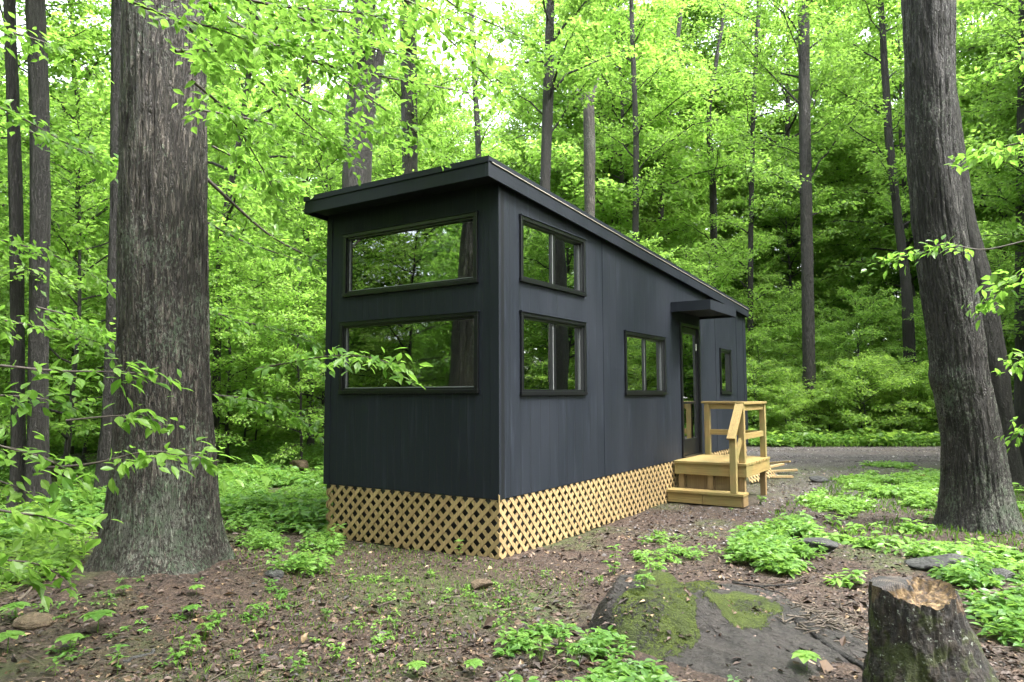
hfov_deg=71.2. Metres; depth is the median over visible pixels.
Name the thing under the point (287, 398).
understory tree
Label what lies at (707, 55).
canopy tree
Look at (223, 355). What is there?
understory tree
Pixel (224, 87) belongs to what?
canopy tree
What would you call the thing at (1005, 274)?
understory tree
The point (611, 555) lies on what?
seedling
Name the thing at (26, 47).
leafy branch
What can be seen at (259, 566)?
fallen branch
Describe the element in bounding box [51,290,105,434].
understory tree
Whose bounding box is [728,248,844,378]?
understory tree
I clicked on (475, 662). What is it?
umbrella leaf plant
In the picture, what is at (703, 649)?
rock outcrop
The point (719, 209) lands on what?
maple tree
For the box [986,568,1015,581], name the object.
rock
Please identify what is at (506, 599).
seedling
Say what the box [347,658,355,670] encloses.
seedling
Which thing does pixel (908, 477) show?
ground cover
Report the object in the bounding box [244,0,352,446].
slender tree
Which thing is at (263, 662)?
seedling
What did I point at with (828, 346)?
understory tree
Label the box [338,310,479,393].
window
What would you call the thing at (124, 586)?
umbrella leaf plant
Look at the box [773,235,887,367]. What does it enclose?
maple tree
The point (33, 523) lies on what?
leafy branch
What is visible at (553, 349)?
window
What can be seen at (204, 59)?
leafy branch
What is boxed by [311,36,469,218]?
canopy tree
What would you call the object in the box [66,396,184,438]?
leafy branch
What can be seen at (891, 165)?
leaning tree
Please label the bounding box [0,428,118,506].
leafy branch
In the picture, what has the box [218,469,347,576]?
ground cover
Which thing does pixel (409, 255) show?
window
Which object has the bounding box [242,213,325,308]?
maple tree
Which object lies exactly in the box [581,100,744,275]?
maple tree
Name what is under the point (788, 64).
canopy tree
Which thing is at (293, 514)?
ground cover
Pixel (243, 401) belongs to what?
leafy branch
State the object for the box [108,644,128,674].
seedling
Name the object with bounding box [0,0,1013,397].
sky
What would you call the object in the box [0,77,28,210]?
maple tree
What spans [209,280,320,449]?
understory tree
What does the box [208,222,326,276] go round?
leafy branch
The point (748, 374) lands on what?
understory tree
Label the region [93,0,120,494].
dark tree
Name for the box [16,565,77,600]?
fallen branch
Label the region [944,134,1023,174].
leafy branch
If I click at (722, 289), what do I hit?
understory tree
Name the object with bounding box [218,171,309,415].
maple tree
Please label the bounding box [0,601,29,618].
umbrella leaf plant
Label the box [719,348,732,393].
window
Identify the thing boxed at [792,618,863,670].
fallen branch
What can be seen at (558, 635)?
leafy plant
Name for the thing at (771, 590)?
fallen branch
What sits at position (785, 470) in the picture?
timber offcut
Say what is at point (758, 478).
lattice offcut
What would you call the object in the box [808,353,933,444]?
bush
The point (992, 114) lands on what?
maple tree
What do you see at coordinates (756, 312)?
understory tree
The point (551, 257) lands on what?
window
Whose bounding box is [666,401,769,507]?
porch steps
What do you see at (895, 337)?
understory tree
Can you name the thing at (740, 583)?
fallen branch
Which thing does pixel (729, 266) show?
understory tree
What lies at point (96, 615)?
umbrella leaf plant
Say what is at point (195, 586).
umbrella leaf plant
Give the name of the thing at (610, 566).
leafy plant
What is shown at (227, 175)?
maple tree
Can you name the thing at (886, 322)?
understory tree
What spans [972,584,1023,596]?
fallen branch
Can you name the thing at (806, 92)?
straight tree
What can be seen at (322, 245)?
understory tree
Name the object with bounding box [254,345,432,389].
leafy branch
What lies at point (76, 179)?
understory tree
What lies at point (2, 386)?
understory tree
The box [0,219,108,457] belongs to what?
understory tree
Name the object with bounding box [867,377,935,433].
bush
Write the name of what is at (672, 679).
ground cover
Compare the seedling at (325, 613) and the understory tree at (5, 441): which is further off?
the understory tree at (5, 441)
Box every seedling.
[45,654,64,673]
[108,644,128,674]
[228,645,242,659]
[260,654,268,670]
[321,608,332,619]
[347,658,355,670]
[424,568,438,577]
[496,597,510,607]
[595,575,602,584]
[607,544,620,562]
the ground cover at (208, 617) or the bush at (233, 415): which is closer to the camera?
the ground cover at (208, 617)
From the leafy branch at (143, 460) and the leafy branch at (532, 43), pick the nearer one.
the leafy branch at (143, 460)
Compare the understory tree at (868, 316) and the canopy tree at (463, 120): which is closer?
the understory tree at (868, 316)
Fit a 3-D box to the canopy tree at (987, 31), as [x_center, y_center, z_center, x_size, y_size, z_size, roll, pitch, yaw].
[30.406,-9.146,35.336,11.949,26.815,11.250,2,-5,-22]
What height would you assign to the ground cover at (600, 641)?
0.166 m
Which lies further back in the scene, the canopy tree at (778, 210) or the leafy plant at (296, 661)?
the canopy tree at (778, 210)
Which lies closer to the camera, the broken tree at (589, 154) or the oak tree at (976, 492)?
the oak tree at (976, 492)
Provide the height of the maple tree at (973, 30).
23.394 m
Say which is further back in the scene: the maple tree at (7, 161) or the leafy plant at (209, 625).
the maple tree at (7, 161)
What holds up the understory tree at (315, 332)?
on the ground at (248, 595)
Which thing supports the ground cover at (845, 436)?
on the ground at (248, 595)
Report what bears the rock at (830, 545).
on the ground at (248, 595)
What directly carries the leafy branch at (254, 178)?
attached to the oak tree at (171, 524)
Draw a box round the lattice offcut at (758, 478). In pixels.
[748,466,775,482]
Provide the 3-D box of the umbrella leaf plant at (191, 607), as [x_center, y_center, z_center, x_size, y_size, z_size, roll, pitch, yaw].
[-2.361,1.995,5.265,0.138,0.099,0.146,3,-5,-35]
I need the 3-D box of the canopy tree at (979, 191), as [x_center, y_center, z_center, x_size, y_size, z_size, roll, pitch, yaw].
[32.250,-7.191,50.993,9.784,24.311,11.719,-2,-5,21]
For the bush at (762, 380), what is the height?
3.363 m
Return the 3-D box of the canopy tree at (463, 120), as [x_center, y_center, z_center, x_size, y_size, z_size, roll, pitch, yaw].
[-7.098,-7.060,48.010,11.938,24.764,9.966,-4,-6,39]
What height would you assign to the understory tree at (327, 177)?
9.696 m
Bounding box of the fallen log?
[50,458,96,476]
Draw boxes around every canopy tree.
[0,67,68,253]
[22,60,110,187]
[204,0,341,416]
[207,21,315,260]
[280,84,397,209]
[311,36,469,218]
[335,57,472,180]
[430,95,510,167]
[450,0,650,210]
[474,107,561,178]
[531,0,746,214]
[614,0,818,264]
[671,0,905,338]
[690,47,797,286]
[706,147,798,322]
[718,120,821,305]
[760,117,845,314]
[766,0,913,346]
[772,75,912,309]
[845,127,916,355]
[846,77,919,309]
[881,0,1018,260]
[898,90,1013,272]
[956,0,1018,192]
[956,4,1017,149]
[980,12,1016,126]
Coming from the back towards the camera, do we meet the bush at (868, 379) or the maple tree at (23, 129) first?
the maple tree at (23, 129)
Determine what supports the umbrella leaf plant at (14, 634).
on the ground at (248, 595)
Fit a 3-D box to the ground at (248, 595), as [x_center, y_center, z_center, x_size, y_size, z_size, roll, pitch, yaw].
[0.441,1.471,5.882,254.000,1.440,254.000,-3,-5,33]
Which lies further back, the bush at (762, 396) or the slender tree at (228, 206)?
the bush at (762, 396)
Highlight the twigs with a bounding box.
[0,486,1023,681]
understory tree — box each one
[0,72,258,488]
[0,200,84,428]
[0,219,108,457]
[0,251,86,415]
[0,257,106,449]
[0,286,83,457]
[1,222,106,427]
[27,344,103,432]
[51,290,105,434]
[53,257,213,421]
[69,240,298,446]
[87,172,325,462]
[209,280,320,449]
[210,104,413,445]
[210,269,273,418]
[210,320,256,438]
[212,255,325,462]
[220,319,315,442]
[232,235,321,408]
[236,271,322,434]
[249,207,326,433]
[258,220,326,397]
[274,217,326,404]
[285,275,326,419]
[304,327,325,343]
[627,230,681,261]
[668,238,801,399]
[676,261,733,294]
[709,284,760,384]
[725,264,782,342]
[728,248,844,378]
[746,328,801,428]
[753,310,859,413]
[757,293,838,384]
[791,284,917,413]
[814,272,919,363]
[815,342,853,405]
[816,306,895,367]
[820,251,922,359]
[865,296,928,364]
[879,301,927,367]
[886,296,928,372]
[901,278,1013,383]
[904,249,1014,404]
[982,204,1015,344]
[991,262,1014,405]
[999,268,1014,310]
[1005,331,1014,396]
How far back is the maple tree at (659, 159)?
40.58 m
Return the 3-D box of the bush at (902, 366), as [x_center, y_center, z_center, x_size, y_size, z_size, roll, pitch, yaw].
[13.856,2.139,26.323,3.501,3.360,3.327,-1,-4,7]
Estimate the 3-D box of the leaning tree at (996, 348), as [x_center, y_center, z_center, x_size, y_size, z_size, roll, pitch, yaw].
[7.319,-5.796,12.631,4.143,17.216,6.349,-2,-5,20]
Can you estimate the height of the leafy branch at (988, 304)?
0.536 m
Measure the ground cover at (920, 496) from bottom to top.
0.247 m
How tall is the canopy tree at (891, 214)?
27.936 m
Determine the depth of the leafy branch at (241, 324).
8.84 m
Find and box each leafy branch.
[0,12,113,96]
[0,97,117,182]
[0,234,115,298]
[0,305,114,361]
[0,354,192,397]
[0,382,113,428]
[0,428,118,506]
[0,464,62,532]
[0,495,122,557]
[0,539,83,609]
[29,128,117,183]
[34,306,115,351]
[45,437,270,495]
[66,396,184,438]
[122,0,294,85]
[170,26,361,88]
[171,79,313,224]
[181,27,373,185]
[182,0,495,120]
[188,0,431,57]
[197,105,352,161]
[208,178,326,281]
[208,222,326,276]
[210,306,324,363]
[212,145,320,206]
[212,388,323,443]
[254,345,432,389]
[272,85,427,156]
[288,10,450,84]
[301,59,450,169]
[347,0,491,50]
[399,0,519,122]
[421,0,573,72]
[860,234,1023,279]
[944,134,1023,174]
[959,38,1023,93]
[961,268,1023,329]
[990,349,1023,380]
[994,416,1023,452]
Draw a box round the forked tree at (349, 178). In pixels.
[251,0,444,187]
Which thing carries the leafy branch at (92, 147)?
attached to the oak tree at (171, 524)
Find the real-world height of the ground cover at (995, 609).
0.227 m
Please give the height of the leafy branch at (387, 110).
0.650 m
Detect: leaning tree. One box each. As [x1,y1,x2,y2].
[810,0,1001,409]
[956,86,1023,490]
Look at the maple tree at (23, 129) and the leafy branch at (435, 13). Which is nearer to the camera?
the leafy branch at (435, 13)
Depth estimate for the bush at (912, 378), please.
27.06 m
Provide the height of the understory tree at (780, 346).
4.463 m
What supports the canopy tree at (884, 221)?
on the ground at (248, 595)
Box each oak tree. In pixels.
[84,0,235,576]
[901,0,1023,534]
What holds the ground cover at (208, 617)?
on the ground at (248, 595)
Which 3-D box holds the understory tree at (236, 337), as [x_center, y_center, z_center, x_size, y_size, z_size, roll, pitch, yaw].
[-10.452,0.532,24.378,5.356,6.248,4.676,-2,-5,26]
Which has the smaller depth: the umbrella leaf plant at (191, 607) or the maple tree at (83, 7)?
the umbrella leaf plant at (191, 607)
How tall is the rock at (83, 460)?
0.497 m
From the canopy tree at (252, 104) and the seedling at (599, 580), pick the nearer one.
the seedling at (599, 580)
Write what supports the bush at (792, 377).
on the ground at (248, 595)
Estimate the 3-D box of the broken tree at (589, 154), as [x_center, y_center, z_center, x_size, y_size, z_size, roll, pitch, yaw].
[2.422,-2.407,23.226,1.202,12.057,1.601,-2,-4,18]
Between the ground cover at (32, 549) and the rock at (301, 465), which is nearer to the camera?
the ground cover at (32, 549)
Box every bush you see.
[220,379,256,434]
[270,395,317,432]
[746,355,803,433]
[747,370,795,429]
[750,381,829,436]
[753,367,834,431]
[754,345,829,415]
[788,380,869,433]
[789,381,838,429]
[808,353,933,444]
[816,345,890,426]
[816,350,914,431]
[838,356,930,429]
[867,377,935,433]
[881,361,935,428]
[884,360,938,434]
[892,362,938,432]
[1005,336,1014,394]
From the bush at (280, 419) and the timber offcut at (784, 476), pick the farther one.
the bush at (280, 419)
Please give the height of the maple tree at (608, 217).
22.640 m
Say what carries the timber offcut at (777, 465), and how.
on the timber offcut at (785, 470)
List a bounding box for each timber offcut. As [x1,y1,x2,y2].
[769,469,797,471]
[770,460,790,463]
[770,463,784,467]
[772,475,792,477]
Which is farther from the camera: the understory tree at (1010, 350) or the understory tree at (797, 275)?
the understory tree at (797, 275)
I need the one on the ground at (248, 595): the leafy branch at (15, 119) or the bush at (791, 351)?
the bush at (791, 351)
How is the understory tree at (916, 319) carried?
on the ground at (248, 595)
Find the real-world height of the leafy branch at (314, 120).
0.639 m
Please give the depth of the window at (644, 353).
10.52 m
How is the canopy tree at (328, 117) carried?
on the ground at (248, 595)
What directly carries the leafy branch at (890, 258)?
attached to the oak tree at (976, 492)
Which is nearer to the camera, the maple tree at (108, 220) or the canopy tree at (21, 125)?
the maple tree at (108, 220)
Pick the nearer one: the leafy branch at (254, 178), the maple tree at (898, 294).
the leafy branch at (254, 178)
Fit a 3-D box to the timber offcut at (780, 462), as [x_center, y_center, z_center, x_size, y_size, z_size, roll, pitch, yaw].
[5.733,2.635,15.504,0.605,0.121,0.090,-4,-6,43]
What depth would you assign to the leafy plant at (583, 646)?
4.35 m
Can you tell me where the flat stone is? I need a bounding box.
[471,579,492,589]
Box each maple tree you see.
[0,0,221,343]
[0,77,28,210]
[0,116,72,288]
[0,126,61,224]
[20,80,109,373]
[51,88,261,378]
[95,106,295,283]
[211,213,285,426]
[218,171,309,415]
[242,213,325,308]
[308,91,482,189]
[457,13,719,267]
[471,0,776,261]
[516,152,642,244]
[560,29,781,260]
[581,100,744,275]
[646,232,707,277]
[650,172,769,298]
[655,227,759,331]
[708,228,801,370]
[718,134,881,361]
[753,267,815,352]
[771,0,1017,355]
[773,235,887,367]
[799,265,854,341]
[850,0,1017,363]
[874,263,919,337]
[957,0,1023,339]
[970,97,1022,177]
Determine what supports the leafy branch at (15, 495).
attached to the oak tree at (171, 524)
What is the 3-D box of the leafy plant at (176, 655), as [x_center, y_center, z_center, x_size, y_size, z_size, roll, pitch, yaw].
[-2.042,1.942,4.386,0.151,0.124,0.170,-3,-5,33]
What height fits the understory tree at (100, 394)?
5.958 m
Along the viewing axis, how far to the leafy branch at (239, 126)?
6.09 m
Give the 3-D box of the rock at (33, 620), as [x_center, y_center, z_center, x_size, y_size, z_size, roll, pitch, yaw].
[-3.416,2.002,5.106,0.336,0.100,0.242,-3,-5,33]
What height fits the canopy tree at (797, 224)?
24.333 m
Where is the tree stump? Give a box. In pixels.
[862,575,998,681]
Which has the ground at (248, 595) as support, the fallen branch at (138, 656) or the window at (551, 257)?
the fallen branch at (138, 656)
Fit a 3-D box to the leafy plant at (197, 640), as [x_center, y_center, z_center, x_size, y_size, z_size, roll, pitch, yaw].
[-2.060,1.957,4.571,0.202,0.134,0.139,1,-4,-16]
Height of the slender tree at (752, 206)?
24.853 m
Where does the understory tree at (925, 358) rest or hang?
on the ground at (248, 595)
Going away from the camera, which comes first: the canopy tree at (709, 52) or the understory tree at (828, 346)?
the understory tree at (828, 346)
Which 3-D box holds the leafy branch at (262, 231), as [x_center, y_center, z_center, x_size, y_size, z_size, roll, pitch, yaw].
[-2.666,-1.280,8.592,0.597,1.009,1.962,-4,-6,43]
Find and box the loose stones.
[598,446,1021,563]
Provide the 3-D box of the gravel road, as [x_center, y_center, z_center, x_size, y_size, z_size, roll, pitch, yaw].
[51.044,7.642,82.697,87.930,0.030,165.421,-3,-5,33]
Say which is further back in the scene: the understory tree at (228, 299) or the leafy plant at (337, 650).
the understory tree at (228, 299)
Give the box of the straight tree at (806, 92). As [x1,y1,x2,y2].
[695,0,888,430]
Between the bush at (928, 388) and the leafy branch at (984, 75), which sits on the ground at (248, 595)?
the bush at (928, 388)
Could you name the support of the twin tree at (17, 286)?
on the ground at (248, 595)
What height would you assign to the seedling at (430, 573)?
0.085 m
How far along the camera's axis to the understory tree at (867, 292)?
37.07 m
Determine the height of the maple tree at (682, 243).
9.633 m
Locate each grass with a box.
[170,538,602,681]
[748,440,939,446]
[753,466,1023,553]
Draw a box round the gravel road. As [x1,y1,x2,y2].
[746,447,939,462]
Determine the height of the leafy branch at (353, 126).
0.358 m
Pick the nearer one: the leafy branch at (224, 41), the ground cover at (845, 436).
the leafy branch at (224, 41)
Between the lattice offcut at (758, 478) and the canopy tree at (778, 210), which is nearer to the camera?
the lattice offcut at (758, 478)
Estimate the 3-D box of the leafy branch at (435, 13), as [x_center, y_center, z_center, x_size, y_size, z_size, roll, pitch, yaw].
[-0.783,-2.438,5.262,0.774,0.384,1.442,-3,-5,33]
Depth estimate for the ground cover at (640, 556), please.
7.26 m
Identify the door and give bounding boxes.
[682,327,698,454]
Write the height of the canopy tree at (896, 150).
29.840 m
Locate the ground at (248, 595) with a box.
[0,401,1023,681]
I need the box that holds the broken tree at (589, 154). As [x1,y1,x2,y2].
[575,78,598,216]
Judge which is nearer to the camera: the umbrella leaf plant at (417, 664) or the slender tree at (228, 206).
the umbrella leaf plant at (417, 664)
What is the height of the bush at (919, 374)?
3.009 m
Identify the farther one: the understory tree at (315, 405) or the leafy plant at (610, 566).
the understory tree at (315, 405)
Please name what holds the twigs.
on the ground at (248, 595)
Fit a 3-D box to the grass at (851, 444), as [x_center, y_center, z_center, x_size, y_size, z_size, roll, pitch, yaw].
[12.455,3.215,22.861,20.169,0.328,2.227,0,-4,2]
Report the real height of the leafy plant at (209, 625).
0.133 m
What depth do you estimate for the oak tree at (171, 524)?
6.13 m
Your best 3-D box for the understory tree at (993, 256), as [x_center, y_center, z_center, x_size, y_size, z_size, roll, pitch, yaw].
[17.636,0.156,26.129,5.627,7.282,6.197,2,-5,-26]
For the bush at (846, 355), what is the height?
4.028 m
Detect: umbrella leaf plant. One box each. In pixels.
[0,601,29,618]
[0,630,25,652]
[55,632,83,649]
[80,609,115,632]
[116,585,130,593]
[182,604,200,610]
[189,584,204,594]
[406,660,427,672]
[464,658,483,671]
[791,650,821,669]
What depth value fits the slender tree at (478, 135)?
29.84 m
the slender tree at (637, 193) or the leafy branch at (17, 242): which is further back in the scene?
the slender tree at (637, 193)
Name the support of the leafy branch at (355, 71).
attached to the oak tree at (171, 524)
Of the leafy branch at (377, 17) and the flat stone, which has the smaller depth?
the leafy branch at (377, 17)
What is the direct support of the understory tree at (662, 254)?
on the ground at (248, 595)
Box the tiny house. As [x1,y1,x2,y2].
[303,155,748,559]
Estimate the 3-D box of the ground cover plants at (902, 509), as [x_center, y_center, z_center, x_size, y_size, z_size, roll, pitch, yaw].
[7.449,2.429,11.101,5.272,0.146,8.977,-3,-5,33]
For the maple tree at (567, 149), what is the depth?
33.55 m
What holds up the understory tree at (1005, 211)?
on the ground at (248, 595)
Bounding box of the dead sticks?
[774,598,867,641]
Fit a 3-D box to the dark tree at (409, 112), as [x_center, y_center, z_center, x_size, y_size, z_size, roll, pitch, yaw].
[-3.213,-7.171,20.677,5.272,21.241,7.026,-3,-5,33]
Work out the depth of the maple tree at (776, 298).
46.98 m
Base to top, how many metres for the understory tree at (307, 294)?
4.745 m
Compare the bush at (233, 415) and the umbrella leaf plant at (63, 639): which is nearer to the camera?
the umbrella leaf plant at (63, 639)
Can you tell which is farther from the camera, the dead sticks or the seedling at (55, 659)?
the dead sticks
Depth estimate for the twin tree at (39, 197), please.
10.15 m
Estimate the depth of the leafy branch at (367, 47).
5.84 m
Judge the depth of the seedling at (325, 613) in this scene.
5.28 m
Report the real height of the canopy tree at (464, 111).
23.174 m
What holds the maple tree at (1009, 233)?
on the ground at (248, 595)
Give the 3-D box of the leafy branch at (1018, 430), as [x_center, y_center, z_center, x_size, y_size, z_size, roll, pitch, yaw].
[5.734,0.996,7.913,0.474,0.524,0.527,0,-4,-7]
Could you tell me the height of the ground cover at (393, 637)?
0.109 m
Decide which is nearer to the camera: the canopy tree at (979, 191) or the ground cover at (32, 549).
the ground cover at (32, 549)
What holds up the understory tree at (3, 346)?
on the ground at (248, 595)
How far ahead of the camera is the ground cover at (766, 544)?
7.31 m
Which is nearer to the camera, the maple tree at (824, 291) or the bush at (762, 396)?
the bush at (762, 396)
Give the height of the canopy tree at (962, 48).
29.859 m
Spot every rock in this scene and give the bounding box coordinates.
[12,612,54,629]
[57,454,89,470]
[264,569,283,577]
[289,460,307,471]
[796,537,838,551]
[808,476,829,482]
[904,553,982,570]
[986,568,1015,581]
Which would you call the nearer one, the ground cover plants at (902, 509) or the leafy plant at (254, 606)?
the leafy plant at (254, 606)
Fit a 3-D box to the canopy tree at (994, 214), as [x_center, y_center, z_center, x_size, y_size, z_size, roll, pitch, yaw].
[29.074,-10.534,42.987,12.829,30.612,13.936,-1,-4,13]
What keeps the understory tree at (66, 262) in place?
on the ground at (248, 595)
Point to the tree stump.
(920, 630)
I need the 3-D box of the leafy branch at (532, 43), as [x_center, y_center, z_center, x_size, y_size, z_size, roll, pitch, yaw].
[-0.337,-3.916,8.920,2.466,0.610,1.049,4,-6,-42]
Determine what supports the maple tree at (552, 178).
on the ground at (248, 595)
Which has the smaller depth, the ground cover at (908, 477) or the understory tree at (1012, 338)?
the ground cover at (908, 477)
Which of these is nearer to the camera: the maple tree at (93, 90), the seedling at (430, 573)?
the seedling at (430, 573)
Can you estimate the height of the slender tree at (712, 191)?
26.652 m
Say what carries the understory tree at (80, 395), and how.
on the ground at (248, 595)
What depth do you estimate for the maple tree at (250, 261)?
29.06 m
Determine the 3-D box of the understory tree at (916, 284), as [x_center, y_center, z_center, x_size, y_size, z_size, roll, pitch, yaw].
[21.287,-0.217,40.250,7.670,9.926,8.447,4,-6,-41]
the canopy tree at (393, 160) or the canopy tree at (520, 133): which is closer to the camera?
the canopy tree at (393, 160)
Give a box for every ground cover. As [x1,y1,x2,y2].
[0,408,940,452]
[0,438,332,544]
[0,487,96,591]
[0,575,292,667]
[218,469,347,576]
[295,558,516,657]
[492,618,673,681]
[626,658,742,681]
[628,529,721,569]
[719,510,827,578]
[748,428,940,446]
[789,460,1023,512]
[803,481,1023,587]
[927,553,1023,647]
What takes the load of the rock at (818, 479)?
on the ground at (248, 595)
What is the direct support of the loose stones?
on the ground at (248, 595)
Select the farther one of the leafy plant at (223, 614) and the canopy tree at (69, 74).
the canopy tree at (69, 74)
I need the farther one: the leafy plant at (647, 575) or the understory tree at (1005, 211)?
the understory tree at (1005, 211)
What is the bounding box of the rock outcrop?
[589,570,867,681]
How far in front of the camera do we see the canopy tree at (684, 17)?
41.92 m
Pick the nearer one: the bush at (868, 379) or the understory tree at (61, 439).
the understory tree at (61, 439)
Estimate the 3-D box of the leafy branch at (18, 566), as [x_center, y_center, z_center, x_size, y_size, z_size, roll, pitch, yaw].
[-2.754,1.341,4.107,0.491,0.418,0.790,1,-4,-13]
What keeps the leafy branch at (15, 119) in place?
attached to the oak tree at (171, 524)
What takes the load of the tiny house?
on the ground at (248, 595)
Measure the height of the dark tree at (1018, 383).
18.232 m
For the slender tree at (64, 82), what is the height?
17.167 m
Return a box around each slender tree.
[0,0,110,453]
[72,0,349,463]
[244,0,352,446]
[433,0,518,163]
[576,0,688,255]
[607,0,722,254]
[672,0,787,292]
[692,0,816,421]
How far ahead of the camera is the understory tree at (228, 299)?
16.79 m
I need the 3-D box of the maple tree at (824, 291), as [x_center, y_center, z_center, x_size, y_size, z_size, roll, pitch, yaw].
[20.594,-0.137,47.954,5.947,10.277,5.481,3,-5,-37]
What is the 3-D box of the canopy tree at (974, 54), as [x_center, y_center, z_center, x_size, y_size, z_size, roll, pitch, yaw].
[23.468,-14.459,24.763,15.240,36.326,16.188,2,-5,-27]
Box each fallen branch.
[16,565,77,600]
[123,649,154,662]
[239,562,295,569]
[731,581,800,586]
[759,585,785,596]
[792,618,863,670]
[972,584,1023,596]
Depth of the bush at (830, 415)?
24.75 m
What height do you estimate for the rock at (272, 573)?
0.083 m
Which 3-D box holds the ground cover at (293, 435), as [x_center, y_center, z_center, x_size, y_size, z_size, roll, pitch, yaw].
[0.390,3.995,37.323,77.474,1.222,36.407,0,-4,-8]
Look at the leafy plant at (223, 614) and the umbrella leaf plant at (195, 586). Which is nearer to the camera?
the leafy plant at (223, 614)
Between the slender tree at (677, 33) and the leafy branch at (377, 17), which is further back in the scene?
the slender tree at (677, 33)
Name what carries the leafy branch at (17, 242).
attached to the oak tree at (171, 524)
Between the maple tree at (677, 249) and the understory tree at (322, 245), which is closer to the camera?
the understory tree at (322, 245)
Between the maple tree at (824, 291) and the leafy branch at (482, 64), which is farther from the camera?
the maple tree at (824, 291)
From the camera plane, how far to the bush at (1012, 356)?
27.23 m
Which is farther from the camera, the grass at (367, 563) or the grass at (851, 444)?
the grass at (851, 444)
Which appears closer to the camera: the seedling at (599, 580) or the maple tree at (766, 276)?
the seedling at (599, 580)
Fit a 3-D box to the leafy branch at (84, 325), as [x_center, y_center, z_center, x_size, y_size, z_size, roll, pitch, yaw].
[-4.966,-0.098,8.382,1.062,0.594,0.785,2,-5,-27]
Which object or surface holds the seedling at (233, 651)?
on the ground at (248, 595)
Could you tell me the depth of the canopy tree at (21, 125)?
49.25 m
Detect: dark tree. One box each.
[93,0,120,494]
[344,0,523,174]
[459,0,644,190]
[956,0,1023,466]
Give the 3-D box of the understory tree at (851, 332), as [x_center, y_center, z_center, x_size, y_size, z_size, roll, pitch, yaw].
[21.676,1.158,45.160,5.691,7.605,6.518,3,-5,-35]
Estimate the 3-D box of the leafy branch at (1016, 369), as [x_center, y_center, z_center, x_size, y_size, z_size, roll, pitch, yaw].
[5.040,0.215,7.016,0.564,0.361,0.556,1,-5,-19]
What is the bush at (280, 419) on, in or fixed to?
on the ground at (248, 595)
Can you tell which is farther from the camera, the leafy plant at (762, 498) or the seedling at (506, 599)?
the leafy plant at (762, 498)
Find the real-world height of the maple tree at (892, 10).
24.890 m
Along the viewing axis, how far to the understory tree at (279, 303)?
29.86 m
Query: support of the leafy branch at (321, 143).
attached to the oak tree at (171, 524)
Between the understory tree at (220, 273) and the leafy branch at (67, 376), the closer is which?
the leafy branch at (67, 376)
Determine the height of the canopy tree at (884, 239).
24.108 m
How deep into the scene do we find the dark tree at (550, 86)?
20.87 m
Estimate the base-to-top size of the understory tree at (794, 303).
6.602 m
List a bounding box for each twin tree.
[2,0,25,513]
[21,0,217,506]
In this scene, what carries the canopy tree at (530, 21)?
on the ground at (248, 595)
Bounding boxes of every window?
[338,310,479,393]
[342,210,478,296]
[519,214,586,296]
[519,310,587,394]
[623,330,667,394]
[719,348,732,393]
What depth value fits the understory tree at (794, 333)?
28.73 m
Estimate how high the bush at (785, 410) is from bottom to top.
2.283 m
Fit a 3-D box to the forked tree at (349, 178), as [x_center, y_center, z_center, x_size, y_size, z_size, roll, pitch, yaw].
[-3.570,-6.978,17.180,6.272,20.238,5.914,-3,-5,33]
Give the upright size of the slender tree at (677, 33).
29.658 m
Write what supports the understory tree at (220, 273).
on the ground at (248, 595)
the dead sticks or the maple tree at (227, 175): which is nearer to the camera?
the dead sticks
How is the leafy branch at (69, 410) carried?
attached to the oak tree at (171, 524)
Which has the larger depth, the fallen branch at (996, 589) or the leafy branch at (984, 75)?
the leafy branch at (984, 75)
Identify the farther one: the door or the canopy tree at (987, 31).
the canopy tree at (987, 31)
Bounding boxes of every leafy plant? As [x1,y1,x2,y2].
[167,646,185,666]
[175,636,205,654]
[191,620,217,640]
[210,609,226,625]
[243,603,260,617]
[286,656,310,673]
[329,642,345,658]
[518,632,554,661]
[551,627,572,646]
[564,640,594,667]
[603,560,619,573]
[634,573,654,588]
[757,495,766,504]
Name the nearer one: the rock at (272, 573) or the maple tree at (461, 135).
the rock at (272, 573)
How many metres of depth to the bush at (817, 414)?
26.82 m
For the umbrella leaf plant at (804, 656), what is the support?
on the rock outcrop
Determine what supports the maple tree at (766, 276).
on the ground at (248, 595)
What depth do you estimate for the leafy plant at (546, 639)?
4.47 m
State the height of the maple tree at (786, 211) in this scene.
15.569 m
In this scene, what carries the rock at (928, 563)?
on the ground at (248, 595)
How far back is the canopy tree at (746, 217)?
54.52 m
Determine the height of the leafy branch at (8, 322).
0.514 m
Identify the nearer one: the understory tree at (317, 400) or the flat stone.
the flat stone
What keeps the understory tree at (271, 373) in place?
on the ground at (248, 595)

